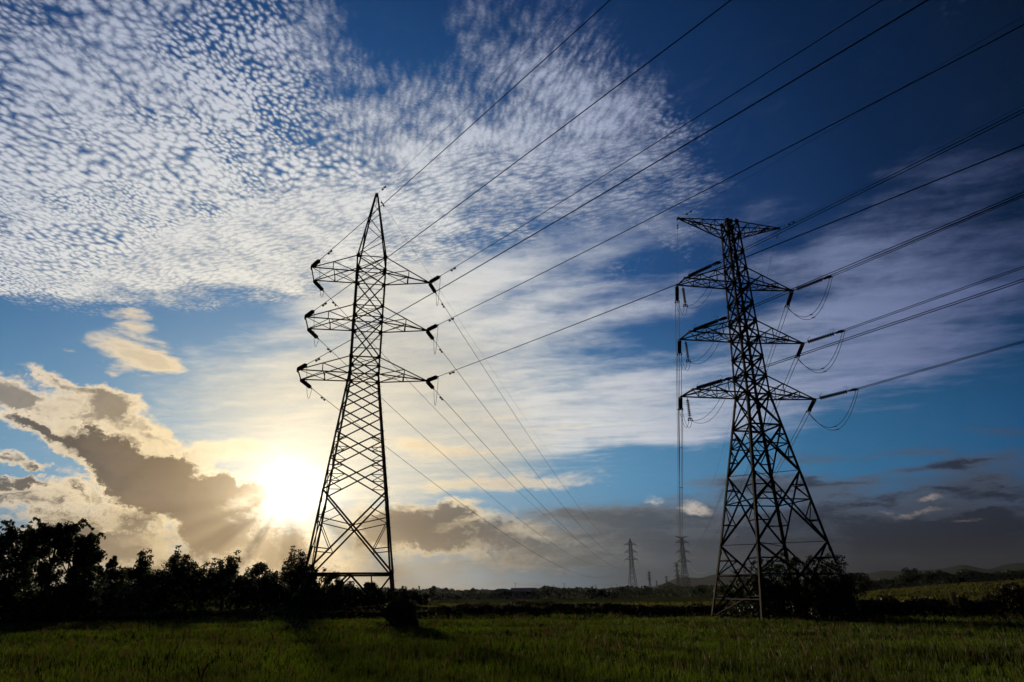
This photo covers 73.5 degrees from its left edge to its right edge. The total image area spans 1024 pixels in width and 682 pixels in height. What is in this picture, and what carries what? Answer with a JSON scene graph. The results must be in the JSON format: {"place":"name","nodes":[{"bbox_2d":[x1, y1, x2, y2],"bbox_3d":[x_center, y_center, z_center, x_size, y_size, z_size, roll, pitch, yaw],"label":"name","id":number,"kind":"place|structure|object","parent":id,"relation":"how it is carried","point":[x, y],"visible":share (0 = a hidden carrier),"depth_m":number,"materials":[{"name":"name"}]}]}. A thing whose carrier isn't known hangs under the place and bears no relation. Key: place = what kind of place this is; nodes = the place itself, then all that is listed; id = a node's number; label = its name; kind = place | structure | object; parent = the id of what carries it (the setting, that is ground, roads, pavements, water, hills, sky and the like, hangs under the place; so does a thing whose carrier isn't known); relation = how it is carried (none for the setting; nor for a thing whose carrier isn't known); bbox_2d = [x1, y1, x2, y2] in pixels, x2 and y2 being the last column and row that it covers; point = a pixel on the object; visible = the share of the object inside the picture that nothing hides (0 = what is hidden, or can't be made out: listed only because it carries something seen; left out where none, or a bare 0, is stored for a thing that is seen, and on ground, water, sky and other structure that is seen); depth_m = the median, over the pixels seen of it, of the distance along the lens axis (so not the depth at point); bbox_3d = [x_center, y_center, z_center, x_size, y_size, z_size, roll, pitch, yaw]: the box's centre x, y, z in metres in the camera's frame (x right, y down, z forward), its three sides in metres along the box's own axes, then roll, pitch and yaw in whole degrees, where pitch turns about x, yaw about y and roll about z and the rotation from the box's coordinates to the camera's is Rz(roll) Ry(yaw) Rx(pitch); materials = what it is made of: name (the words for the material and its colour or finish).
{"place":"outdoors","nodes":[
{"label":"outdoors","id":0,"kind":"place"},
{"bbox_2d":[27,585,567,594],"bbox_3d":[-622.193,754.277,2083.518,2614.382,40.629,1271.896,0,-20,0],"label":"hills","id":1,"kind":"structure","parent":0,"point":[109,585],"depth_m":1919.41,"materials":[{"name":"plant"}]},
{"bbox_2d":[0,581,1023,681],"bbox_3d":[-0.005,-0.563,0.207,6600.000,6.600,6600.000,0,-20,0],"label":"ground","id":2,"kind":"structure","parent":0,"point":[635,599],"depth_m":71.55,"materials":[{"name":"green plant"}]},
{"bbox_2d":[0,530,25,601],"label":"thicket","id":3,"kind":"object","parent":2,"relation":"on","point":[13,576],"visible":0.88,"depth_m":67.26,"materials":[{"name":"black plant"}]},
{"bbox_2d":[0,519,41,614],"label":"tree","id":4,"kind":"object","parent":2,"relation":"on","point":[10,530],"visible":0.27,"depth_m":70.24,"materials":[{"name":"green plant"}]},
{"bbox_2d":[10,515,99,622],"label":"tree","id":5,"kind":"object","parent":2,"relation":"on","point":[31,602],"visible":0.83,"depth_m":66.72,"materials":[{"name":"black plant"}]},
{"bbox_2d":[34,529,105,623],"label":"tree","id":6,"kind":"object","parent":2,"relation":"on","point":[87,545],"visible":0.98,"depth_m":66.05,"materials":[{"name":"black plant"}]},
{"bbox_2d":[65,548,107,620],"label":"tree","id":7,"kind":"object","parent":2,"relation":"on","point":[98,557],"visible":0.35,"depth_m":70.08,"materials":[{"name":"green plant"}]},
{"bbox_2d":[93,555,118,610],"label":"tree","id":8,"kind":"object","parent":2,"relation":"on","point":[111,564],"visible":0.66,"depth_m":78.83,"materials":[{"name":"green plant"}]},
{"bbox_2d":[93,565,128,611],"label":"tree","id":9,"kind":"object","parent":2,"relation":"on","point":[110,600],"visible":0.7,"depth_m":80.09,"materials":[{"name":"green plant"}]},
{"bbox_2d":[119,566,141,588],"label":"tree","id":10,"kind":"object","parent":2,"relation":"on","point":[133,573],"visible":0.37,"depth_m":97.14,"materials":[{"name":"green plant"}]},
{"bbox_2d":[127,547,153,587],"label":"tree","id":11,"kind":"object","parent":2,"relation":"on","point":[144,565],"visible":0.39,"depth_m":101.21,"materials":[{"name":"green plant"}]},
{"bbox_2d":[148,569,163,586],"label":"tree","id":12,"kind":"object","parent":2,"relation":"on","point":[161,576],"visible":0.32,"depth_m":102.97,"materials":[{"name":"green plant"}]},
{"bbox_2d":[161,545,197,609],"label":"tree","id":13,"kind":"object","parent":2,"relation":"on","point":[175,582],"visible":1,"depth_m":102.27,"materials":[{"name":"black plant"}]},
{"bbox_2d":[184,560,203,608],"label":"tree","id":14,"kind":"object","parent":2,"relation":"on","point":[196,565],"visible":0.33,"depth_m":107.05,"materials":[{"name":"green plant"}]},
{"bbox_2d":[194,558,217,610],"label":"tree","id":15,"kind":"object","parent":2,"relation":"on","point":[203,582],"visible":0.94,"depth_m":105.48,"materials":[{"name":"green plant"}]},
{"bbox_2d":[0,570,430,622],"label":"undergrowth","id":16,"kind":"object","parent":2,"relation":"on","point":[146,593],"visible":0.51,"depth_m":105.80,"materials":[{"name":"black plant"}]},
{"bbox_2d":[210,550,241,609],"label":"tree","id":17,"kind":"object","parent":2,"relation":"on","point":[222,579],"visible":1,"depth_m":104.91,"materials":[{"name":"green plant"}]},
{"bbox_2d":[231,573,247,606],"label":"tree","id":18,"kind":"object","parent":2,"relation":"on","point":[241,583],"visible":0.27,"depth_m":110.39,"materials":[{"name":"green plant"}]},
{"bbox_2d":[243,561,277,609],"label":"tree","id":19,"kind":"object","parent":2,"relation":"on","point":[265,584],"visible":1,"depth_m":107.90,"materials":[{"name":"green plant"}]},
{"bbox_2d":[270,570,284,606],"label":"tree","id":20,"kind":"object","parent":2,"relation":"on","point":[275,574],"visible":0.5,"depth_m":112.45,"materials":[{"name":"green plant"}]},
{"bbox_2d":[278,546,310,611],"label":"tree","id":21,"kind":"object","parent":2,"relation":"on","point":[293,575],"visible":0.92,"depth_m":106.10,"materials":[{"name":"green plant"}]},
{"bbox_2d":[303,564,329,606],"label":"tree","id":22,"kind":"object","parent":2,"relation":"on","point":[312,593],"visible":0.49,"depth_m":112.17,"materials":[{"name":"green plant"}]},
{"bbox_2d":[323,571,344,606],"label":"tree","id":23,"kind":"object","parent":2,"relation":"on","point":[332,599],"visible":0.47,"depth_m":116.01,"materials":[{"name":"green plant"}]},
{"bbox_2d":[345,581,362,599],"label":"tree","id":24,"kind":"object","parent":2,"relation":"on","point":[349,584],"visible":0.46,"depth_m":137.08,"materials":[{"name":"green plant"}]},
{"bbox_2d":[292,193,440,626],"bbox_3d":[-13.371,4.494,63.770,12.705,42.029,8.800,3,-21,-10],"label":"pylon","id":25,"kind":"object","parent":2,"relation":"on","point":[352,575],"visible":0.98,"depth_m":63.16,"materials":[{"name":"metal"}]},
{"bbox_2d":[320,0,609,259],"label":"power line","id":26,"kind":"object","parent":25,"relation":"attached to","point":[328,253],"visible":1,"depth_m":42.39,"materials":[{"name":"grey metal"}]},
{"bbox_2d":[313,389,616,577],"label":"power line","id":27,"kind":"object","parent":25,"relation":"hanging from","point":[322,397],"visible":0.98,"depth_m":93.58,"materials":[{"name":"grey metal"}]},
{"bbox_2d":[326,294,613,553],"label":"power line","id":28,"kind":"object","parent":25,"relation":"hanging from","point":[333,302],"visible":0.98,"depth_m":96.00,"materials":[{"name":"grey metal"}]},
{"bbox_2d":[319,339,622,565],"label":"power line","id":29,"kind":"object","parent":25,"relation":"hanging from","point":[426,439],"visible":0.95,"depth_m":95.50,"materials":[{"name":"grey metal"}]},
{"bbox_2d":[380,7,570,190],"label":"earth wire","id":30,"kind":"object","parent":25,"relation":"attached to","point":[382,189],"visible":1,"depth_m":56.37,"materials":[{"name":"grey metal"}]},
{"bbox_2d":[380,199,627,538],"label":"earth wire","id":31,"kind":"object","parent":25,"relation":"attached to","point":[454,312],"visible":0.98,"depth_m":86.18,"materials":[{"name":"grey metal"}]},
{"bbox_2d":[314,0,730,310],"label":"power line","id":32,"kind":"object","parent":25,"relation":"attached to","point":[323,304],"visible":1,"depth_m":35.94,"materials":[{"name":"grey metal"}]},
{"bbox_2d":[435,342,622,560],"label":"power line","id":33,"kind":"object","parent":25,"relation":"hanging from","point":[499,426],"visible":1,"depth_m":91.09,"materials":[{"name":"grey metal"}]},
{"bbox_2d":[434,389,629,569],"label":"power line","id":34,"kind":"object","parent":25,"relation":"attached to","point":[440,397],"visible":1,"depth_m":87.69,"materials":[{"name":"grey metal"}]},
{"bbox_2d":[436,294,631,552],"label":"power line","id":35,"kind":"object","parent":25,"relation":"hanging from","point":[504,399],"visible":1,"depth_m":94.39,"materials":[{"name":"grey metal"}]},
{"bbox_2d":[308,0,928,363],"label":"power line","id":36,"kind":"object","parent":25,"relation":"attached to","point":[315,360],"visible":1,"depth_m":28.56,"materials":[{"name":"grey metal"}]},
{"bbox_2d":[441,0,881,275],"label":"power line","id":37,"kind":"object","parent":25,"relation":"attached to","point":[454,268],"visible":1,"depth_m":42.97,"materials":[{"name":"grey metal"}]},
{"bbox_2d":[438,24,1023,324],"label":"power line","id":38,"kind":"object","parent":25,"relation":"attached to","point":[452,318],"visible":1,"depth_m":36.51,"materials":[{"name":"grey metal"}]},
{"bbox_2d":[438,144,1023,376],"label":"power line","id":39,"kind":"object","parent":25,"relation":"attached to","point":[767,248],"visible":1,"depth_m":35.65,"materials":[{"name":"grey metal"}]},
{"bbox_2d":[363,581,380,595],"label":"tree","id":40,"kind":"object","parent":2,"relation":"on","point":[367,586],"visible":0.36,"depth_m":151.55,"materials":[{"name":"green plant"}]},
{"bbox_2d":[377,621,404,628],"bbox_3d":[-9.139,21.660,52.004,2.346,0.895,2.171,7,-21,-19],"label":"shrub","id":41,"kind":"object","parent":2,"relation":"on","point":[397,624],"visible":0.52,"depth_m":51.80,"materials":[{"name":"green plant"}]},
{"bbox_2d":[386,588,399,596],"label":"tree","id":42,"kind":"object","parent":2,"relation":"on","point":[396,592],"visible":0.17,"depth_m":161.48,"materials":[{"name":"green plant"}]},
{"bbox_2d":[381,590,419,627],"bbox_3d":[-8.677,21.145,53.872,3.008,3.048,2.649,-16,-25,36],"label":"shrub","id":43,"kind":"object","parent":2,"relation":"on","point":[403,610],"visible":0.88,"depth_m":53.37,"materials":[{"name":"green plant"}]},
{"bbox_2d":[397,586,407,596],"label":"tree","id":44,"kind":"object","parent":2,"relation":"on","point":[403,588],"visible":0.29,"depth_m":176.39,"materials":[{"name":"green plant"}]},
{"bbox_2d":[409,586,421,596],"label":"tree","id":45,"kind":"object","parent":2,"relation":"on","point":[416,591],"visible":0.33,"depth_m":181.05,"materials":[{"name":"green plant"}]},
{"bbox_2d":[429,586,436,592],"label":"tree","id":46,"kind":"object","parent":2,"relation":"on","point":[433,589],"visible":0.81,"depth_m":317.00,"materials":[{"name":"green plant"}]},
{"bbox_2d":[0,594,905,623],"bbox_3d":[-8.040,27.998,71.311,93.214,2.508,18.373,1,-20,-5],"label":"weeds","id":47,"kind":"object","parent":2,"relation":"on","point":[615,608],"visible":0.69,"depth_m":74.72,"materials":[{"name":"green plant"}]},
{"bbox_2d":[492,589,511,598],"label":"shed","id":48,"kind":"structure","parent":2,"relation":"on","point":[496,591],"depth_m":327.49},
{"bbox_2d":[0,598,1020,614],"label":"grass","id":49,"kind":"structure","parent":2,"relation":"on","point":[641,602],"depth_m":149.16,"materials":[{"name":"green plant"}]},
{"bbox_2d":[511,588,535,598],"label":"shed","id":50,"kind":"structure","parent":2,"relation":"on","point":[517,593],"depth_m":320.88,"materials":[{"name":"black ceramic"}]},
{"bbox_2d":[539,587,550,596],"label":"tree","id":51,"kind":"object","parent":2,"relation":"on","point":[543,590],"visible":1,"depth_m":310.52,"materials":[{"name":"green plant"}]},
{"bbox_2d":[586,586,598,594],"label":"tree","id":52,"kind":"object","parent":2,"relation":"on","point":[591,589],"visible":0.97,"depth_m":307.95,"materials":[{"name":"green plant"}]},
{"bbox_2d":[398,585,801,599],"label":"hedgerow","id":53,"kind":"object","parent":2,"relation":"on","point":[622,591],"visible":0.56,"depth_m":317.33,"materials":[{"name":"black plant"}]},
{"bbox_2d":[624,539,637,589],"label":"pylon","id":54,"kind":"object","parent":2,"relation":"on","point":[632,557],"visible":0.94,"depth_m":520.29,"materials":[{"name":"metal"}]},
{"bbox_2d":[378,581,904,594],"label":"woodland","id":55,"kind":"object","parent":2,"relation":"on","point":[665,586],"visible":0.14,"depth_m":837.78,"materials":[{"name":"green plant"}]},
{"bbox_2d":[635,585,654,596],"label":"tree","id":56,"kind":"object","parent":2,"relation":"on","point":[646,590],"visible":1,"depth_m":368.29,"materials":[{"name":"green plant"}]},
{"bbox_2d":[647,571,651,587],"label":"pylon","id":57,"kind":"object","parent":2,"relation":"on","point":[648,575],"visible":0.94,"depth_m":1177.18,"materials":[{"name":"metal"}]},
{"bbox_2d":[673,563,681,585],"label":"pylon","id":58,"kind":"object","parent":2,"relation":"on","point":[677,577],"visible":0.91,"depth_m":883.70,"materials":[{"name":"metal"}]},
{"bbox_2d":[675,536,690,590],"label":"pylon","id":59,"kind":"object","parent":2,"relation":"on","point":[682,557],"visible":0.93,"depth_m":512.42,"materials":[{"name":"metal"}]},
{"bbox_2d":[689,584,707,596],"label":"tree","id":60,"kind":"object","parent":2,"relation":"on","point":[699,591],"visible":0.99,"depth_m":299.03,"materials":[{"name":"green plant"}]},
{"bbox_2d":[717,584,739,597],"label":"tree","id":61,"kind":"object","parent":2,"relation":"on","point":[719,590],"visible":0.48,"depth_m":214.64,"materials":[{"name":"green plant"}]},
{"bbox_2d":[714,612,774,620],"bbox_3d":[21.203,24.969,61.772,5.205,0.967,5.103,0,-20,0],"label":"shrub","id":62,"kind":"object","parent":2,"relation":"on","point":[738,615],"visible":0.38,"depth_m":61.75,"materials":[{"name":"green plant"}]},
{"bbox_2d":[723,564,775,614],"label":"shrub","id":63,"kind":"object","parent":2,"relation":"on","point":[742,593],"visible":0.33,"depth_m":68.28,"materials":[{"name":"green plant"}]},
{"bbox_2d":[675,217,861,622],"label":"pylon","id":64,"kind":"object","parent":2,"relation":"on","point":[747,393],"visible":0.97,"depth_m":70.53,"materials":[{"name":"metal"}]},
{"bbox_2d":[675,303,679,544],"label":"power line","id":65,"kind":"object","parent":64,"relation":"attached to","point":[676,381],"visible":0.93,"depth_m":97.99,"materials":[{"name":"grey metal"}]},
{"bbox_2d":[677,355,681,558],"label":"power line","id":66,"kind":"object","parent":64,"relation":"hanging from","point":[681,434],"visible":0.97,"depth_m":101.91,"materials":[{"name":"grey metal"}]},
{"bbox_2d":[678,410,682,563],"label":"power line","id":67,"kind":"object","parent":64,"relation":"attached to","point":[682,467],"visible":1,"depth_m":95.28,"materials":[{"name":"grey metal"}]},
{"bbox_2d":[692,307,788,547],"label":"power line","id":68,"kind":"object","parent":64,"relation":"hanging from","point":[753,402],"visible":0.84,"depth_m":96.69,"materials":[{"name":"grey metal"}]},
{"bbox_2d":[704,233,777,508],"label":"earth wire","id":69,"kind":"object","parent":64,"relation":"attached to","point":[752,334],"visible":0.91,"depth_m":98.73,"materials":[{"name":"grey metal"}]},
{"bbox_2d":[690,358,797,557],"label":"power line","id":70,"kind":"object","parent":64,"relation":"hanging from","point":[760,438],"visible":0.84,"depth_m":104.36,"materials":[{"name":"grey metal"}]},
{"bbox_2d":[692,413,809,572],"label":"power line","id":71,"kind":"object","parent":64,"relation":"hanging from","point":[774,477],"visible":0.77,"depth_m":97.08,"materials":[{"name":"grey metal"}]},
{"bbox_2d":[680,16,1022,216],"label":"earth wire","id":72,"kind":"object","parent":64,"relation":"attached to","point":[847,119],"visible":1,"depth_m":62.61,"materials":[{"name":"grey metal"}]},
{"bbox_2d":[719,109,1023,261],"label":"power line","id":73,"kind":"object","parent":64,"relation":"attached to","point":[877,184],"visible":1,"depth_m":57.61,"materials":[{"name":"grey metal"}]},
{"bbox_2d":[726,192,1023,317],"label":"power line","id":74,"kind":"object","parent":64,"relation":"attached to","point":[884,252],"visible":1,"depth_m":55.89,"materials":[{"name":"grey metal"}]},
{"bbox_2d":[730,278,1023,377],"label":"power line","id":75,"kind":"object","parent":64,"relation":"attached to","point":[883,327],"visible":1,"depth_m":54.37,"materials":[{"name":"grey metal"}]},
{"bbox_2d":[780,105,1022,227],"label":"earth wire","id":76,"kind":"object","parent":64,"relation":"attached to","point":[878,178],"visible":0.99,"depth_m":72.04,"materials":[{"name":"grey metal"}]},
{"bbox_2d":[834,195,1023,275],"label":"power line","id":77,"kind":"object","parent":64,"relation":"attached to","point":[940,231],"visible":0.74,"depth_m":64.84,"materials":[{"name":"grey metal"}]},
{"bbox_2d":[844,266,1023,330],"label":"power line","id":78,"kind":"object","parent":64,"relation":"attached to","point":[937,298],"visible":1,"depth_m":64.36,"materials":[{"name":"grey metal"}]},
{"bbox_2d":[857,340,1023,388],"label":"power line","id":79,"kind":"object","parent":64,"relation":"attached to","point":[941,364],"visible":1,"depth_m":63.12,"materials":[{"name":"grey metal"}]},
{"bbox_2d":[734,552,862,620],"bbox_3d":[27.195,23.567,65.677,10.018,6.259,9.242,-16,-26,37],"label":"shrub","id":80,"kind":"object","parent":2,"relation":"on","point":[797,587],"visible":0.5,"depth_m":64.73,"materials":[{"name":"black plant"}]},
{"bbox_2d":[810,555,865,621],"bbox_3d":[29.305,22.406,61.830,4.330,5.801,4.156,11,-23,-28],"label":"shrub","id":81,"kind":"object","parent":2,"relation":"on","point":[837,610],"visible":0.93,"depth_m":61.16,"materials":[{"name":"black plant"}]},
{"bbox_2d":[844,572,874,596],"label":"tree","id":82,"kind":"object","parent":2,"relation":"on","point":[867,586],"visible":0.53,"depth_m":202.83,"materials":[{"name":"green plant"}]},
{"bbox_2d":[785,579,1023,605],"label":"grass","id":83,"kind":"structure","parent":2,"relation":"on","point":[926,587],"depth_m":231.62,"materials":[{"name":"green plant"}]},
{"bbox_2d":[897,567,921,587],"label":"tree","id":84,"kind":"object","parent":2,"relation":"on","point":[909,577],"visible":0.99,"depth_m":330.87,"materials":[{"name":"green plant"}]},
{"bbox_2d":[917,570,939,584],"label":"tree","id":85,"kind":"object","parent":2,"relation":"on","point":[928,576],"visible":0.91,"depth_m":333.96,"materials":[{"name":"green plant"}]},
{"bbox_2d":[852,582,1023,617],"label":"weeds","id":86,"kind":"object","parent":2,"relation":"on","point":[983,606],"visible":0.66,"depth_m":63.87,"materials":[{"name":"green plant"}]},
{"bbox_2d":[858,569,1023,591],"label":"woodland","id":87,"kind":"object","parent":2,"relation":"on","point":[943,576],"visible":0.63,"depth_m":348.72,"materials":[{"name":"green plant"}]},
{"bbox_2d":[947,589,958,605],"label":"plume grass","id":88,"kind":"object","parent":2,"relation":"on","point":[953,598],"depth_m":63.28,"materials":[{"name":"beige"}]},
{"bbox_2d":[0,0,1023,589],"label":"sky","id":89,"kind":"structure","parent":0,"point":[175,174],"materials":[{"name":"blue"}]},
{"bbox_2d":[652,563,1023,589],"bbox_3d":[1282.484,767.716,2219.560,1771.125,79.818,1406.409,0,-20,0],"label":"hills","id":90,"kind":"structure","parent":0,"point":[710,579],"depth_m":2186.99,"materials":[{"name":"green plant"}]}
]}

